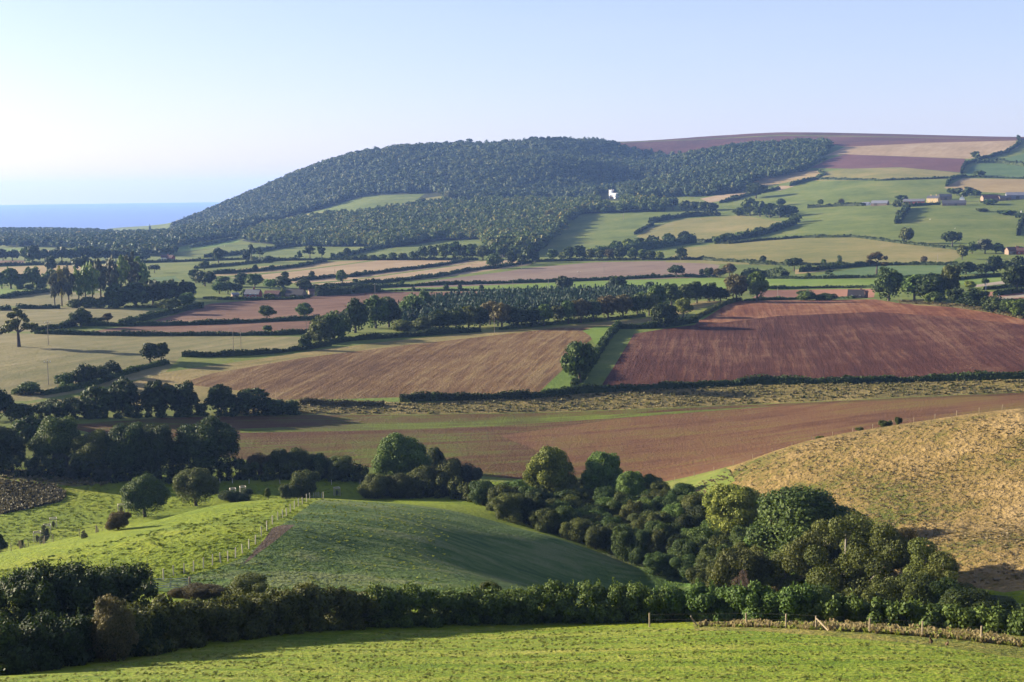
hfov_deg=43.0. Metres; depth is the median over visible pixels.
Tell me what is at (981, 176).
hedge
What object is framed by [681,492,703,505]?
bush
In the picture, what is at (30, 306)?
hedge
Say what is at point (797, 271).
field
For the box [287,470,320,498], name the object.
bush
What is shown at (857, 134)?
field
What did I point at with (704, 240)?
hedge
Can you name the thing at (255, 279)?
tree
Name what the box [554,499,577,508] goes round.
bush
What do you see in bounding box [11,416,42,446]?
tree
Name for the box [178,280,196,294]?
tree
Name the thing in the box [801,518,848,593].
tree
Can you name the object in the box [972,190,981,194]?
tree
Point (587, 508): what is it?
bush
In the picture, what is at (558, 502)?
bush
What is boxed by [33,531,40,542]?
tree guard
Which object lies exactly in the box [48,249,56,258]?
tree
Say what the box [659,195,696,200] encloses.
field
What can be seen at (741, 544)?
bush
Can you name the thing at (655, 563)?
bush
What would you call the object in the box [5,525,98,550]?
wire fence
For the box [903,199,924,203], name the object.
barn
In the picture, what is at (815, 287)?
hedge
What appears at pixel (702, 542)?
bush
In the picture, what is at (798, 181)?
hedge
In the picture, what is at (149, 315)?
hedge
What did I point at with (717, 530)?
bush
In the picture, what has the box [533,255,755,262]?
hedge
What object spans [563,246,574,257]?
tree
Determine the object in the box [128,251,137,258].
tree
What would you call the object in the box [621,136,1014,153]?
field
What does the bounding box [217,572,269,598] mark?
bush
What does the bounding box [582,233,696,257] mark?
hedge
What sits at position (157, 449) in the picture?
tree
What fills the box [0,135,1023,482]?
ground
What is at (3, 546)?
bush
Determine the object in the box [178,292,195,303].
tree
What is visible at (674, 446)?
field
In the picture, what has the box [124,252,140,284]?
tree
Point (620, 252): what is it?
tree
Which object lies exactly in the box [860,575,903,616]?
bush
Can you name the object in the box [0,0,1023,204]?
sky
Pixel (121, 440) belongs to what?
tree
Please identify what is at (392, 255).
tree
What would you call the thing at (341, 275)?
tree
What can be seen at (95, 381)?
hedge
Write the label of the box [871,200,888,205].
barn
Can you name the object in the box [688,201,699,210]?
tree
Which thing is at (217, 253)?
tree
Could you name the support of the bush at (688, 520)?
on the field at (210, 510)
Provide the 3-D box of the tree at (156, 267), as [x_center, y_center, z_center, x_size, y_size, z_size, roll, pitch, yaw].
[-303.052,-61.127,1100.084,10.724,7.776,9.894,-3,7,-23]
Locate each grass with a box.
[0,469,111,486]
[0,472,361,546]
[0,498,323,583]
[697,618,1023,646]
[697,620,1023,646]
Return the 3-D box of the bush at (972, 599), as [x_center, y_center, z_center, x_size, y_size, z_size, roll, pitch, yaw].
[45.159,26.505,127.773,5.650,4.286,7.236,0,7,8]
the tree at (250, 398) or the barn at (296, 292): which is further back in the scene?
the barn at (296, 292)
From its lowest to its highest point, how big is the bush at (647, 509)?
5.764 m
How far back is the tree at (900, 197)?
1649.74 m
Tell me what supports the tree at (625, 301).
on the ground at (182, 363)
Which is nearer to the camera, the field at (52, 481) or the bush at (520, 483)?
the bush at (520, 483)
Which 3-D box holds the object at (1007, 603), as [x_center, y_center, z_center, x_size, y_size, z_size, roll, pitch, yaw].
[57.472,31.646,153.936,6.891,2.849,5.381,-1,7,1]
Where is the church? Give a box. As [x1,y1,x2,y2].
[609,190,618,198]
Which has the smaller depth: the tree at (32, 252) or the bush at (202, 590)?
the bush at (202, 590)
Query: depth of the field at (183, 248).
1798.91 m
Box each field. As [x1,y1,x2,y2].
[0,260,23,263]
[0,265,117,275]
[0,288,30,293]
[0,292,126,305]
[0,307,169,331]
[0,333,300,400]
[0,467,1023,677]
[0,470,108,486]
[0,481,66,514]
[0,627,1023,681]
[1,301,721,412]
[77,392,1023,478]
[95,321,309,332]
[143,257,318,273]
[150,276,179,280]
[153,291,483,321]
[158,499,690,604]
[170,247,363,270]
[175,239,239,252]
[179,243,344,264]
[181,327,592,399]
[213,260,367,275]
[227,379,1023,414]
[233,260,480,282]
[240,405,783,432]
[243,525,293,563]
[312,260,530,284]
[320,194,423,211]
[329,398,398,401]
[373,238,482,255]
[381,278,874,291]
[387,261,719,288]
[414,196,442,201]
[502,395,1023,480]
[539,212,651,254]
[541,371,574,391]
[583,326,609,343]
[590,332,633,385]
[602,312,1023,385]
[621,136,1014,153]
[622,323,695,333]
[623,132,1023,141]
[636,215,780,239]
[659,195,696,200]
[666,237,959,264]
[668,468,734,493]
[691,205,1023,251]
[693,620,1023,658]
[699,299,1023,324]
[699,302,719,319]
[701,192,745,201]
[706,408,1023,591]
[731,180,942,211]
[747,170,820,186]
[753,289,874,297]
[774,186,792,190]
[795,268,839,273]
[796,265,992,279]
[811,154,964,171]
[811,167,958,180]
[826,140,1017,158]
[898,300,1023,315]
[944,178,1023,192]
[959,277,1000,284]
[966,154,1023,176]
[989,292,1023,298]
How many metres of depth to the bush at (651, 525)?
237.89 m
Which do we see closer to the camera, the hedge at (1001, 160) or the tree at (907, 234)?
the tree at (907, 234)
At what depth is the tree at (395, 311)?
611.73 m
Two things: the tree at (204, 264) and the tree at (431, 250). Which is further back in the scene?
the tree at (431, 250)
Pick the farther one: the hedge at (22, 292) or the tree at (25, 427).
the hedge at (22, 292)
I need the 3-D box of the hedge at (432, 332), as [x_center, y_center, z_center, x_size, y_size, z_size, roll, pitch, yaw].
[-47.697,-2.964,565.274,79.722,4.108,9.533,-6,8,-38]
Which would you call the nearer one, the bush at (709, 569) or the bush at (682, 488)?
the bush at (709, 569)
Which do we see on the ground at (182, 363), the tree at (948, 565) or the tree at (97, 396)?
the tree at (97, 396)
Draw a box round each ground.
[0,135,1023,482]
[241,155,819,230]
[242,209,664,257]
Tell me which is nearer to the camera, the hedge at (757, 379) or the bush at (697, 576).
the bush at (697, 576)
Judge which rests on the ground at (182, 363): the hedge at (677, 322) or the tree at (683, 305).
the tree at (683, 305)
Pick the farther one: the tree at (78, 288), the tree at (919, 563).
the tree at (78, 288)
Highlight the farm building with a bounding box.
[263,290,280,297]
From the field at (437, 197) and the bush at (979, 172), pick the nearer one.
the bush at (979, 172)
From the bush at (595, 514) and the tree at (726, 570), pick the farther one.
the bush at (595, 514)
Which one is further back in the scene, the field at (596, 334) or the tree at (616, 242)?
the tree at (616, 242)
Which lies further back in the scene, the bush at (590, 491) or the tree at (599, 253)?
the tree at (599, 253)
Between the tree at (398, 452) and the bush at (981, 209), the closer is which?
the tree at (398, 452)
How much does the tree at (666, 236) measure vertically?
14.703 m
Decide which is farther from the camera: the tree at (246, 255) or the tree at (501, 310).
the tree at (246, 255)
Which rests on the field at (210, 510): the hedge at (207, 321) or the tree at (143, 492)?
the tree at (143, 492)
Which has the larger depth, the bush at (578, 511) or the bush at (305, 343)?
the bush at (305, 343)
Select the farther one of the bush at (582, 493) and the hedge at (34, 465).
the hedge at (34, 465)
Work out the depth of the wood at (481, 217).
1852.16 m
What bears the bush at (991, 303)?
on the field at (943, 302)
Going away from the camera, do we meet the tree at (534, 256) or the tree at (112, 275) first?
the tree at (112, 275)
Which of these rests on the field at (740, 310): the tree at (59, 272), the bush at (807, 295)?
the bush at (807, 295)
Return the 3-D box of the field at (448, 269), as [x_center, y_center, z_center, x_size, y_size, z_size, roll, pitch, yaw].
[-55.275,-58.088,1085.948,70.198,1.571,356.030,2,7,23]
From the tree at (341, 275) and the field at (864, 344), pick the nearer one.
the field at (864, 344)
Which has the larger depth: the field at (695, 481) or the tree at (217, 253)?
the tree at (217, 253)
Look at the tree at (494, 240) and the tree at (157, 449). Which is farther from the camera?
the tree at (494, 240)
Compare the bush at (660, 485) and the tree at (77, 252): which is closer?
the bush at (660, 485)
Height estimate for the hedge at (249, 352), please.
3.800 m
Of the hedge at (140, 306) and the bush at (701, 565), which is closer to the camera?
the bush at (701, 565)
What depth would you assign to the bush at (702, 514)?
243.92 m
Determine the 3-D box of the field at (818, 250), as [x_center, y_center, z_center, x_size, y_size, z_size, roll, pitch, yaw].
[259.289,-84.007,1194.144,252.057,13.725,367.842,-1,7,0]
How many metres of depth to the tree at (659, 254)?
1160.37 m
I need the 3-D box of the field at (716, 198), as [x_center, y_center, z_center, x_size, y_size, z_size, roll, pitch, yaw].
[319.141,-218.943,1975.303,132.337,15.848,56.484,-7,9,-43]
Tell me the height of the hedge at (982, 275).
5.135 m
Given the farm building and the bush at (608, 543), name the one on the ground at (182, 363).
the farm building
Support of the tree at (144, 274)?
on the ground at (182, 363)
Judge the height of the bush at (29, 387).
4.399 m
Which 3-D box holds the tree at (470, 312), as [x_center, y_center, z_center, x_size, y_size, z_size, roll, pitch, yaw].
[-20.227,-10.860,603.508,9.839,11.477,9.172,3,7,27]
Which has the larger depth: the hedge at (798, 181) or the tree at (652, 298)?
the hedge at (798, 181)
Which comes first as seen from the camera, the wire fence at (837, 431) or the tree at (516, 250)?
the wire fence at (837, 431)
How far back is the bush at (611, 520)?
245.00 m
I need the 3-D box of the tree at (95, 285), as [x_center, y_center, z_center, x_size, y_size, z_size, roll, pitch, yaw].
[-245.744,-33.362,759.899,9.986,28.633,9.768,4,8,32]
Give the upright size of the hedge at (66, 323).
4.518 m
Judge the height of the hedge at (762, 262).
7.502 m
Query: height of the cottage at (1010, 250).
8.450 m
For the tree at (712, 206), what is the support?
on the ground at (182, 363)
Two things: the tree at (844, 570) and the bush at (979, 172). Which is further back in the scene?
the bush at (979, 172)
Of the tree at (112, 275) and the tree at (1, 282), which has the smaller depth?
the tree at (112, 275)
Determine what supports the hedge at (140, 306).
on the ground at (182, 363)
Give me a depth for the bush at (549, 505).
254.49 m
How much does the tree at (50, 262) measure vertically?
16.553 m
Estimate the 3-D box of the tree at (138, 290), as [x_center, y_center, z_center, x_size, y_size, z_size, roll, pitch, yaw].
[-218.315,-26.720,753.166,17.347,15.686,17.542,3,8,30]
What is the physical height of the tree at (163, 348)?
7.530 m
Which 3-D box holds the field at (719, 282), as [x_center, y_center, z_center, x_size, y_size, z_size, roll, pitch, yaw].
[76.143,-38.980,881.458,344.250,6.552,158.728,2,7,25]
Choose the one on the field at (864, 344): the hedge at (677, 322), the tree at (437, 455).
the hedge at (677, 322)
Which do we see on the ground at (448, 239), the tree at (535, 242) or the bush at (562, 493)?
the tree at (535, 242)
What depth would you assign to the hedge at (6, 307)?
709.10 m
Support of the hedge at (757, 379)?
on the ground at (182, 363)
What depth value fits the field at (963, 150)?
2321.14 m
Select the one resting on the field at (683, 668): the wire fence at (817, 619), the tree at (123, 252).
the wire fence at (817, 619)
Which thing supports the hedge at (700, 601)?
on the field at (995, 649)
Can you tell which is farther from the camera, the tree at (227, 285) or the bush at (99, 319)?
the tree at (227, 285)
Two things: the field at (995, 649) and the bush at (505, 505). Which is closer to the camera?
the field at (995, 649)
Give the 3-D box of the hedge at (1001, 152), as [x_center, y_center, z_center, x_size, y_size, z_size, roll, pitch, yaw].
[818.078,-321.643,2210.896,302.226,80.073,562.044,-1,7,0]
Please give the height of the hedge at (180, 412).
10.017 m
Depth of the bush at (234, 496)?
285.94 m
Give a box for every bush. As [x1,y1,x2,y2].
[0,534,8,551]
[11,381,42,394]
[15,284,24,288]
[24,284,34,288]
[35,283,46,288]
[38,525,49,541]
[53,372,74,385]
[66,299,81,307]
[70,363,97,382]
[79,296,96,307]
[80,530,87,538]
[92,297,106,307]
[92,365,113,380]
[94,317,105,320]
[103,360,121,372]
[104,296,126,307]
[105,511,131,530]
[167,582,226,598]
[217,488,253,501]
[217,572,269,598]
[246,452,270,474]
[260,255,275,262]
[260,399,299,414]
[263,293,274,297]
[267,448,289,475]
[278,483,290,498]
[280,288,285,296]
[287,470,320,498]
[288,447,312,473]
[298,334,312,349]
[305,316,336,340]
[309,452,328,474]
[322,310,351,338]
[327,455,361,477]
[357,472,391,498]
[386,473,415,498]
[390,319,411,330]
[407,464,438,496]
[410,316,431,330]
[431,391,437,400]
[431,457,463,495]
[455,462,482,484]
[468,480,494,505]
[477,580,501,594]
[485,482,518,510]
[489,492,524,523]
[504,479,530,487]
[518,484,542,494]
[519,492,548,525]
[520,500,552,524]
[521,488,553,500]
[528,507,559,533]
[534,484,547,496]
[546,497,567,504]
[548,505,577,534]
[551,499,570,513]
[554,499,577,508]
[555,489,576,499]
[555,494,585,508]
[559,517,596,543]
[560,486,589,500]
[572,478,583,486]
[574,508,583,517]
[578,505,603,513]
[578,512,608,542]
[581,509,612,522]
[582,497,594,504]
[584,524,606,549]
[585,487,596,498]
[585,503,608,513]
[592,486,616,501]
[594,496,612,504]
[596,516,619,547]
[599,522,622,554]
[604,505,620,515]
[605,516,623,523]
[606,495,638,508]
[611,523,639,561]
[613,491,629,504]
[619,499,643,520]
[626,517,648,531]
[627,511,654,522]
[627,529,652,565]
[633,496,660,511]
[634,489,654,499]
[641,473,662,483]
[641,489,667,501]
[642,507,659,517]
[643,551,676,576]
[644,479,670,491]
[644,520,672,531]
[645,528,667,553]
[647,510,677,523]
[653,493,678,510]
[659,503,685,517]
[664,521,692,538]
[665,534,686,553]
[666,537,696,572]
[668,482,694,496]
[669,554,696,583]
[674,513,701,529]
[675,491,703,502]
[680,525,724,542]
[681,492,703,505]
[681,498,700,511]
[684,504,711,520]
[685,558,716,584]
[691,572,708,584]
[694,536,711,557]
[695,543,716,562]
[700,519,714,528]
[705,562,718,581]
[708,534,733,554]
[712,236,722,243]
[712,523,730,535]
[714,543,735,558]
[720,232,733,240]
[727,525,748,544]
[730,194,739,199]
[731,569,749,587]
[732,541,754,549]
[735,231,747,236]
[743,536,755,548]
[748,542,773,559]
[753,227,767,233]
[788,213,801,221]
[796,289,815,299]
[808,583,843,597]
[814,292,837,300]
[838,587,862,616]
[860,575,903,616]
[878,420,892,426]
[892,200,902,206]
[894,417,902,424]
[894,573,938,606]
[895,210,906,217]
[923,291,946,302]
[926,576,967,606]
[939,587,997,613]
[945,287,963,302]
[955,288,989,305]
[972,170,985,175]
[976,208,988,211]
[980,199,997,204]
[980,295,1004,311]
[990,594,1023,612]
[997,210,1016,214]
[997,298,1016,312]
[1006,298,1023,315]
[1015,212,1022,217]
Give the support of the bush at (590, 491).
on the field at (210, 510)
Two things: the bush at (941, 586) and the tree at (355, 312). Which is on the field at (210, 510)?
the bush at (941, 586)
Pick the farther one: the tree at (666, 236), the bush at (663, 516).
the tree at (666, 236)
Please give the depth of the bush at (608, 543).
240.57 m
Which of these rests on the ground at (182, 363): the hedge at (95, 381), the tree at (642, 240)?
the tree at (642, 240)
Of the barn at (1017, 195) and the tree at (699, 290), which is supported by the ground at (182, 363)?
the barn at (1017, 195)
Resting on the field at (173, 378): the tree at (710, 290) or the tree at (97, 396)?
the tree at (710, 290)
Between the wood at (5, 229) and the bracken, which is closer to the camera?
the bracken
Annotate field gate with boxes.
[150,576,190,587]
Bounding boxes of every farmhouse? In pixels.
[244,287,262,297]
[926,194,940,202]
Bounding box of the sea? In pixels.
[0,202,220,229]
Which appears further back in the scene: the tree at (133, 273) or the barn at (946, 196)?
the barn at (946, 196)
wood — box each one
[0,225,241,253]
[0,227,99,232]
[169,136,834,230]
[240,193,667,247]
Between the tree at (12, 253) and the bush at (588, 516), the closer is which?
the bush at (588, 516)
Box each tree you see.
[0,248,8,260]
[0,272,5,288]
[0,307,37,346]
[0,388,14,418]
[0,426,26,466]
[1,266,19,288]
[3,403,33,421]
[6,249,19,260]
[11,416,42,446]
[14,274,28,284]
[19,246,26,260]
[23,266,40,285]
[24,244,41,261]
[27,415,80,461]
[32,398,66,415]
[34,276,47,284]
[40,249,48,260]
[41,268,56,281]
[44,255,56,269]
[46,270,60,304]
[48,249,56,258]
[55,246,67,260]
[56,265,64,305]
[59,264,75,306]
[61,397,82,416]
[65,249,75,259]
[68,308,93,326]
[70,254,93,268]
[70,266,84,298]
[71,245,86,257]
[71,429,111,472]
[79,261,93,295]
[79,384,115,412]
[82,245,94,256]
[86,260,99,296]
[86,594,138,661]
[89,247,102,258]
[93,257,108,296]
[100,249,111,259]
[102,282,132,305]
[102,313,112,321]
[102,421,151,476]
[103,254,119,286]
[107,375,140,413]
[108,249,119,260]
[116,254,130,286]
[117,250,129,256]
[119,473,171,517]
[123,281,151,304]
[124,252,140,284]
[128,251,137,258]
[132,256,150,282]
[134,251,150,259]
[138,424,180,478]
[139,343,160,362]
[139,380,178,412]
[143,279,169,304]
[147,264,159,272]
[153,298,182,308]
[157,342,169,358]
[161,279,184,299]
[169,415,240,474]
[170,380,199,410]
[172,467,219,505]
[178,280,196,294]
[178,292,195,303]
[187,268,202,282]
[193,271,216,285]
[197,261,208,269]
[204,384,237,413]
[211,281,223,293]
[212,247,223,262]
[215,276,229,281]
[222,280,233,293]
[232,283,242,291]
[233,272,247,286]
[235,387,274,412]
[242,251,250,259]
[244,273,263,287]
[247,244,254,256]
[255,247,263,257]
[258,305,276,317]
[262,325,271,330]
[263,279,276,288]
[264,488,270,497]
[273,241,280,246]
[274,275,292,288]
[281,271,288,276]
[294,250,302,257]
[294,278,311,288]
[295,302,313,315]
[302,245,315,257]
[317,246,325,256]
[336,269,347,282]
[341,297,368,332]
[343,247,350,255]
[358,254,367,258]
[363,294,391,327]
[368,255,377,258]
[371,432,432,475]
[378,254,387,258]
[379,296,394,300]
[379,299,401,326]
[388,252,396,258]
[398,253,406,258]
[399,292,423,311]
[409,251,418,258]
[415,245,427,257]
[419,289,432,303]
[426,245,438,257]
[428,309,452,328]
[428,446,445,468]
[436,243,449,257]
[445,307,467,327]
[446,241,460,257]
[458,245,468,256]
[461,305,478,327]
[466,243,476,257]
[473,306,489,326]
[475,245,486,259]
[480,300,497,324]
[485,249,495,255]
[485,253,503,268]
[489,242,498,249]
[489,302,511,326]
[490,239,499,244]
[496,245,505,256]
[505,247,514,252]
[505,306,529,326]
[506,251,517,263]
[513,247,521,254]
[517,254,525,262]
[521,245,534,261]
[522,445,577,493]
[525,306,541,326]
[530,252,539,261]
[531,239,539,249]
[537,235,548,245]
[537,304,553,325]
[538,240,544,250]
[545,210,554,215]
[546,249,558,257]
[551,304,565,321]
[555,276,572,287]
[558,252,565,257]
[560,340,597,382]
[562,301,577,323]
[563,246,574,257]
[571,298,591,322]
[573,245,585,257]
[581,451,622,488]
[585,248,594,258]
[588,299,602,321]
[594,250,604,257]
[597,295,621,318]
[604,249,613,257]
[607,275,628,286]
[610,240,622,245]
[613,247,626,257]
[615,294,633,315]
[615,470,645,497]
[622,238,634,245]
[627,247,637,257]
[628,293,647,313]
[634,238,644,243]
[636,249,646,256]
[643,292,658,315]
[645,235,658,241]
[646,251,655,257]
[647,284,666,305]
[651,302,679,327]
[655,251,663,257]
[661,233,674,240]
[663,283,681,304]
[665,197,678,209]
[667,265,684,277]
[675,246,687,259]
[675,297,693,317]
[677,231,690,237]
[678,283,695,298]
[679,200,691,210]
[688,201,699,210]
[691,281,706,302]
[697,201,708,210]
[701,282,718,301]
[702,483,761,534]
[703,267,713,277]
[705,547,774,589]
[706,202,718,210]
[713,268,726,277]
[713,287,729,300]
[722,263,736,275]
[723,273,748,301]
[731,207,745,215]
[740,197,755,215]
[745,183,767,197]
[745,485,858,559]
[746,271,769,301]
[752,201,766,216]
[754,541,804,588]
[761,203,775,217]
[770,529,837,590]
[771,204,785,217]
[776,198,785,204]
[784,205,798,216]
[784,257,803,270]
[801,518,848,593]
[804,511,873,593]
[836,515,891,590]
[848,521,927,591]
[866,252,888,273]
[871,266,902,300]
[875,527,929,576]
[895,195,908,199]
[896,537,959,588]
[898,274,920,300]
[899,227,913,240]
[914,272,948,297]
[918,551,976,589]
[920,256,927,261]
[940,231,962,245]
[940,264,960,297]
[949,188,962,193]
[956,245,968,259]
[956,261,975,273]
[959,191,968,196]
[963,187,976,195]
[964,280,975,289]
[967,241,977,253]
[970,151,979,157]
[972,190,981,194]
[974,263,989,272]
[976,239,992,253]
[981,278,988,283]
[986,255,1004,272]
[990,243,1004,253]
[1000,264,1023,289]
[1001,260,1014,269]
[1010,255,1023,265]
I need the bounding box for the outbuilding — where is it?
[308,289,314,295]
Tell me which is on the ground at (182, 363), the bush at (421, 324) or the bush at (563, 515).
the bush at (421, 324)
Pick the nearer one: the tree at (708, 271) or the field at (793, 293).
the field at (793, 293)
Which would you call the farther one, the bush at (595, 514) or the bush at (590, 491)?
the bush at (590, 491)
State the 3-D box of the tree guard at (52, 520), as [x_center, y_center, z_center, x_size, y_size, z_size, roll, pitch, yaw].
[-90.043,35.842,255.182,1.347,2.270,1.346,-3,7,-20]
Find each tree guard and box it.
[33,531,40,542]
[49,517,56,527]
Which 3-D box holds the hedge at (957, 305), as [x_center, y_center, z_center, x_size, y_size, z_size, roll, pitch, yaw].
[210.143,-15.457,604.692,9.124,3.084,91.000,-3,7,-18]
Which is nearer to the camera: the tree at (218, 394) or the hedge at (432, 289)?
the tree at (218, 394)
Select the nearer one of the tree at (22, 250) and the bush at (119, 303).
the bush at (119, 303)
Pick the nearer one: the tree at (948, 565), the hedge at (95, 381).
the tree at (948, 565)
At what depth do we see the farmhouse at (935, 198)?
1609.64 m
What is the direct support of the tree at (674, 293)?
on the ground at (182, 363)
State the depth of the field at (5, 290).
888.20 m
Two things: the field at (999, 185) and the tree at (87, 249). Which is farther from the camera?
the field at (999, 185)
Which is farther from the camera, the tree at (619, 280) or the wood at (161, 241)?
the wood at (161, 241)
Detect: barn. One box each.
[284,288,306,296]
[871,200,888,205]
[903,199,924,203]
[939,194,951,199]
[942,200,965,205]
[980,195,1000,200]
[999,195,1011,200]
[1005,192,1023,198]
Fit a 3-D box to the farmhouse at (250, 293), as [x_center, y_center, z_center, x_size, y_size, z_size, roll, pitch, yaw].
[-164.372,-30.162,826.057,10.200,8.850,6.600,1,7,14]
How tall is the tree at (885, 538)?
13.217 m
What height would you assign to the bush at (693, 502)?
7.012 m
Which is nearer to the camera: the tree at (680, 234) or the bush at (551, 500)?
the bush at (551, 500)
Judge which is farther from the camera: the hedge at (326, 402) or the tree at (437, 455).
the hedge at (326, 402)
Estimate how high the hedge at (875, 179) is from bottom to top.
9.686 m
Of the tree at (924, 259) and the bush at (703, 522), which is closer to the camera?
the bush at (703, 522)
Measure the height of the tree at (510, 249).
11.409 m
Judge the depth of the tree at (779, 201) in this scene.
1768.15 m
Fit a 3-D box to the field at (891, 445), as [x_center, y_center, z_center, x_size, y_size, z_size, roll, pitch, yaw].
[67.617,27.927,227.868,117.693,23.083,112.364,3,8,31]
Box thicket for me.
[0,555,158,625]
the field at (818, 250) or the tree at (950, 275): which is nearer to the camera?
the tree at (950, 275)
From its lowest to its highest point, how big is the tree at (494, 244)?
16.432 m
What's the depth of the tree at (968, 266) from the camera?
858.85 m
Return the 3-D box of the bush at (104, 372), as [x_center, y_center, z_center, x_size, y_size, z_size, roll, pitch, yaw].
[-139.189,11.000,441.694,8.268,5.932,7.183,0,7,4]
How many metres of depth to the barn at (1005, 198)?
1579.56 m
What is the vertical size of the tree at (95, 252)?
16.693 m
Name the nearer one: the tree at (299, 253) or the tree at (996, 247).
the tree at (996, 247)
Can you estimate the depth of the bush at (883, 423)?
278.74 m
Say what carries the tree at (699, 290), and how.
on the field at (173, 378)
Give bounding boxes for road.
[976,281,1004,286]
[999,294,1023,299]
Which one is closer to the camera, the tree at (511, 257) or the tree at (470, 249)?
the tree at (511, 257)
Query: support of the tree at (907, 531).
on the field at (210, 510)
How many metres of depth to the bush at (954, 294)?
626.83 m
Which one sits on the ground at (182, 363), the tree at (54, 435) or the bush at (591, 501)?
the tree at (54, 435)
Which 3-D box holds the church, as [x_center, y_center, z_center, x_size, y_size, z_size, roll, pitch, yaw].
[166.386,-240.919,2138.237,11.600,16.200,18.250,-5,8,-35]
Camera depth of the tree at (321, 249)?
1349.05 m
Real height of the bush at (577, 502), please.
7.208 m
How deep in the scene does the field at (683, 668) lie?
91.65 m
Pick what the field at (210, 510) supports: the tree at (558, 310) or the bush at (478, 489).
the bush at (478, 489)
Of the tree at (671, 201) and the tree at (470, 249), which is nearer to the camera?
the tree at (470, 249)
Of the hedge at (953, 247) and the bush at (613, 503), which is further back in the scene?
the hedge at (953, 247)
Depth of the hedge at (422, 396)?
422.06 m
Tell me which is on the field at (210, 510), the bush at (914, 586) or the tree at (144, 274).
the bush at (914, 586)
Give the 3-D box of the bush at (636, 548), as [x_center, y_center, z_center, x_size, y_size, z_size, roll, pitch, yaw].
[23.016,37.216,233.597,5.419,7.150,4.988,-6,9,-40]
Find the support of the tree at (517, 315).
on the ground at (182, 363)
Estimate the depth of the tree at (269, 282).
905.51 m
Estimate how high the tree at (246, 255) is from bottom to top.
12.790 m
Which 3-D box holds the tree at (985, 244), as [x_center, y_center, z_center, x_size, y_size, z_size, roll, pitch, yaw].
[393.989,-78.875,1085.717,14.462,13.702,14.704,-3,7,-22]
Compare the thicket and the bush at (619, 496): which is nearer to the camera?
the thicket
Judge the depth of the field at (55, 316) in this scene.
686.98 m
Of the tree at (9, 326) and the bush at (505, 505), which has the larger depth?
the tree at (9, 326)
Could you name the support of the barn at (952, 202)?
on the ground at (182, 363)
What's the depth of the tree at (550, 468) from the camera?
277.49 m
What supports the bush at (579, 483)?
on the field at (210, 510)
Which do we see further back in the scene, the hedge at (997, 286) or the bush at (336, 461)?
the hedge at (997, 286)
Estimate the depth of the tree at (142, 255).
1369.70 m
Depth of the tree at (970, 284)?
714.20 m
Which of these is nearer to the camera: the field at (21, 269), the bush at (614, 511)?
the bush at (614, 511)
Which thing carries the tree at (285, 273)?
on the field at (371, 266)
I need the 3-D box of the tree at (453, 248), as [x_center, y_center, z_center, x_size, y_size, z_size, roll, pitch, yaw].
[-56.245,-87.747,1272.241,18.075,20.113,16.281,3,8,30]
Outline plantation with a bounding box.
[397,282,681,320]
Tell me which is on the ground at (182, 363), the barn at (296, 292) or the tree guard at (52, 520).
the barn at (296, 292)
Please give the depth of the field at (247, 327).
618.79 m
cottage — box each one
[166,254,175,259]
[847,288,864,298]
[1004,246,1016,254]
[1016,246,1023,254]
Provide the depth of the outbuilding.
840.79 m
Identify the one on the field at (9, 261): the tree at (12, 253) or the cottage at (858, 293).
the tree at (12, 253)
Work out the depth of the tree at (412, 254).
1290.62 m
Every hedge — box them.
[0,260,78,265]
[0,288,49,298]
[0,304,11,310]
[0,453,243,483]
[0,602,172,675]
[15,303,60,308]
[27,399,300,419]
[34,319,75,332]
[34,328,308,335]
[40,358,169,394]
[82,314,320,325]
[93,579,389,658]
[100,256,275,263]
[118,302,203,323]
[124,304,161,307]
[181,340,331,356]
[189,236,237,247]
[194,257,280,268]
[202,295,305,299]
[203,242,301,257]
[213,257,326,273]
[237,457,368,482]
[281,256,477,260]
[292,257,468,280]
[299,260,532,288]
[299,397,384,405]
[315,283,380,295]
[326,325,481,344]
[330,243,408,257]
[343,273,717,287]
[361,473,488,502]
[362,577,672,627]
[381,288,592,291]
[399,389,530,401]
[499,312,645,329]
[530,369,1023,398]
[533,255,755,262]
[570,320,620,385]
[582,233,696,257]
[616,316,698,328]
[634,221,653,234]
[638,578,817,621]
[648,209,720,222]
[694,297,742,318]
[697,238,712,241]
[716,234,957,249]
[719,186,780,202]
[720,217,796,240]
[741,266,789,277]
[744,296,854,300]
[749,259,957,265]
[767,274,927,278]
[768,284,873,288]
[789,177,815,185]
[790,588,1023,635]
[799,261,871,271]
[807,202,863,207]
[816,174,966,180]
[894,203,910,223]
[898,299,1023,318]
[911,202,940,206]
[945,174,966,185]
[959,273,1010,279]
[960,135,1021,173]
[967,175,1023,178]
[977,158,1023,165]
[982,284,1023,289]
[992,287,1023,295]
[1016,213,1023,235]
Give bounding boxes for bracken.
[0,478,65,513]
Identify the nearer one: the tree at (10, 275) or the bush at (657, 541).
the bush at (657, 541)
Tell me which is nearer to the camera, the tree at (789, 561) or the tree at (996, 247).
the tree at (789, 561)
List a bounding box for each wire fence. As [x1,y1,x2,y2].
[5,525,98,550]
[163,493,313,579]
[649,613,1019,643]
[665,405,1002,479]

